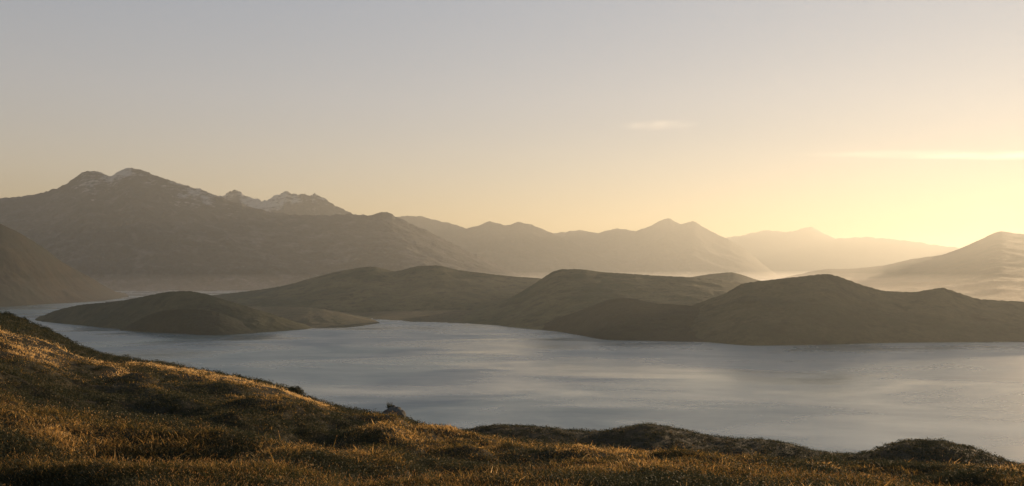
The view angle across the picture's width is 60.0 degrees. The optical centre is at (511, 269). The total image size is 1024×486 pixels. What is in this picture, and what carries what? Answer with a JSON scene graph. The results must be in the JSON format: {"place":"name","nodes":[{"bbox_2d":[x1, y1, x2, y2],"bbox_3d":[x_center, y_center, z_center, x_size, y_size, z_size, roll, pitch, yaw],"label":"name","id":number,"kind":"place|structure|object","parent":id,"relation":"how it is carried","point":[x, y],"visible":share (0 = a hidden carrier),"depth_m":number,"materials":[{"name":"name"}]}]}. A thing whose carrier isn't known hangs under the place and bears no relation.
{"place":"outdoors","nodes":[
{"label":"outdoors","id":0,"kind":"place"},
{"bbox_2d":[0,224,128,306],"bbox_3d":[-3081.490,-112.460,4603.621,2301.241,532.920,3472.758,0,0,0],"label":"hillside","id":1,"kind":"structure","parent":0,"point":[32,272],"depth_m":3977.98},
{"bbox_2d":[35,291,311,332],"bbox_3d":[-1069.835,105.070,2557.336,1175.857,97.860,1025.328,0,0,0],"label":"island","id":2,"kind":"structure","parent":0,"point":[121,314],"depth_m":2262.83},
{"bbox_2d":[120,309,256,334],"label":"hill","id":3,"kind":"structure","parent":0,"point":[192,321],"depth_m":2090.61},
{"bbox_2d":[0,168,520,290],"bbox_3d":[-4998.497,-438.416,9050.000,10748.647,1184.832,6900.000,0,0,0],"label":"mountain","id":4,"kind":"structure","parent":0,"point":[129,229],"depth_m":8002.36,"materials":[{"name":"stone"}]},
{"bbox_2d":[219,190,356,215],"bbox_3d":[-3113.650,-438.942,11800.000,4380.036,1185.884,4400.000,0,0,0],"label":"mountain","id":5,"kind":"structure","parent":0,"point":[287,202],"depth_m":11392.84,"materials":[{"name":"grey stone"}]},
{"bbox_2d":[251,307,379,327],"bbox_3d":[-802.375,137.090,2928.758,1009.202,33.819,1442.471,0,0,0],"label":"land","id":6,"kind":"structure","parent":0,"point":[316,318],"depth_m":2544.02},
{"bbox_2d":[211,265,540,312],"bbox_3d":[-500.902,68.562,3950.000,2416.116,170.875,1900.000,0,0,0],"label":"hill","id":7,"kind":"structure","parent":0,"point":[416,288],"depth_m":3379.31,"materials":[{"name":"brown plant"}]},
{"bbox_2d":[353,310,473,322],"bbox_3d":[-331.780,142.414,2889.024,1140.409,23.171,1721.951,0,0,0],"label":"land","id":8,"kind":"structure","parent":0,"point":[450,316],"depth_m":2739.41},
{"bbox_2d":[398,216,617,278],"bbox_3d":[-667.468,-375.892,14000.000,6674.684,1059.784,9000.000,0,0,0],"label":"mountain","id":9,"kind":"structure","parent":0,"point":[521,249],"depth_m":14119.27,"materials":[{"name":"stone"}]},
{"bbox_2d":[0,319,1023,485],"bbox_3d":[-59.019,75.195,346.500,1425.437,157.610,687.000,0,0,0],"label":"ground","id":10,"kind":"structure","parent":0,"point":[108,370],"depth_m":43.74,"materials":[{"name":"brown plant"}]},
{"bbox_2d":[0,311,14,316],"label":"shrub","id":11,"kind":"object","parent":10,"relation":"on","point":[8,312],"visible":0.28,"depth_m":123.50,"materials":[{"name":"green plant"}]},
{"bbox_2d":[81,403,98,409],"bbox_3d":[-20.631,6.714,41.919,1.908,0.666,1.616,0,0,-10],"label":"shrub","id":12,"kind":"object","parent":10,"relation":"on","point":[95,406],"visible":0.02,"depth_m":42.39,"materials":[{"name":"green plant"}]},
{"bbox_2d":[286,386,303,393],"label":"shrub","id":13,"kind":"object","parent":10,"relation":"on","point":[296,388],"visible":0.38,"depth_m":73.41,"materials":[{"name":"green plant"}]},
{"bbox_2d":[383,402,405,418],"bbox_3d":[-8.338,10.138,61.864,1.854,1.955,1.452,0,0,0],"label":"boulder","id":14,"kind":"object","parent":10,"relation":"on","point":[391,408],"visible":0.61,"depth_m":61.57,"materials":[{"name":"stone"}]},
{"bbox_2d":[0,311,1023,485],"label":"heather","id":15,"kind":"object","parent":10,"relation":"on","point":[661,479],"visible":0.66,"depth_m":35.80,"materials":[{"name":"brown plant"}]},
{"bbox_2d":[0,278,1023,463],"bbox_3d":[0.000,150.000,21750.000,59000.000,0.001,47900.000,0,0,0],"label":"lake","id":16,"kind":"structure","parent":0,"point":[844,398],"depth_m":1227.69,"materials":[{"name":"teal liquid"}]},
{"bbox_2d":[0,0,1023,247],"label":"sky","id":17,"kind":"structure","parent":0,"point":[887,119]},
{"bbox_2d":[461,269,741,329],"bbox_3d":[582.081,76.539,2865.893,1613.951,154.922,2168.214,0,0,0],"label":"hill","id":18,"kind":"structure","parent":0,"point":[540,303],"depth_m":2541.85,"materials":[{"name":"brown plant"}]},
{"bbox_2d":[543,297,704,341],"bbox_3d":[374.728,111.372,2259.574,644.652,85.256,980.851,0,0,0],"label":"hill","id":19,"kind":"structure","parent":0,"point":[626,319],"depth_m":2013.37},
{"bbox_2d":[475,425,841,458],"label":"knoll","id":20,"kind":"structure","parent":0,"point":[666,441],"depth_m":116.57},
{"bbox_2d":[553,218,778,278],"bbox_3d":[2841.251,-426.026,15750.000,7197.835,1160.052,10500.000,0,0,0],"label":"mountain","id":21,"kind":"structure","parent":0,"point":[667,247],"depth_m":16055.00,"materials":[{"name":"grey stone"}]},
{"bbox_2d":[694,272,759,283],"bbox_3d":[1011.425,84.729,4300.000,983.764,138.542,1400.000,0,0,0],"label":"hill","id":22,"kind":"structure","parent":0,"point":[734,277],"depth_m":4233.91,"materials":[{"name":"beige plant"}]},
{"bbox_2d":[727,227,959,277],"bbox_3d":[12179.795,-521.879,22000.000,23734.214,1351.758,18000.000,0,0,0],"label":"mountain range","id":23,"kind":"structure","parent":0,"point":[780,254],"depth_m":23140.62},
{"bbox_2d":[690,274,1023,345],"bbox_3d":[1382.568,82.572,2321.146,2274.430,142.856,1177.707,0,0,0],"label":"hill","id":24,"kind":"structure","parent":0,"point":[822,309],"depth_m":1920.33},
{"bbox_2d":[774,231,1023,301],"bbox_3d":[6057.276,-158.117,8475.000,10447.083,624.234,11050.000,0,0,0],"label":"hill","id":25,"kind":"structure","parent":0,"point":[990,267],"depth_m":7430.00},
{"bbox_2d":[813,440,1016,465],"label":"knoll","id":26,"kind":"structure","parent":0,"point":[905,455],"depth_m":97.10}
]}

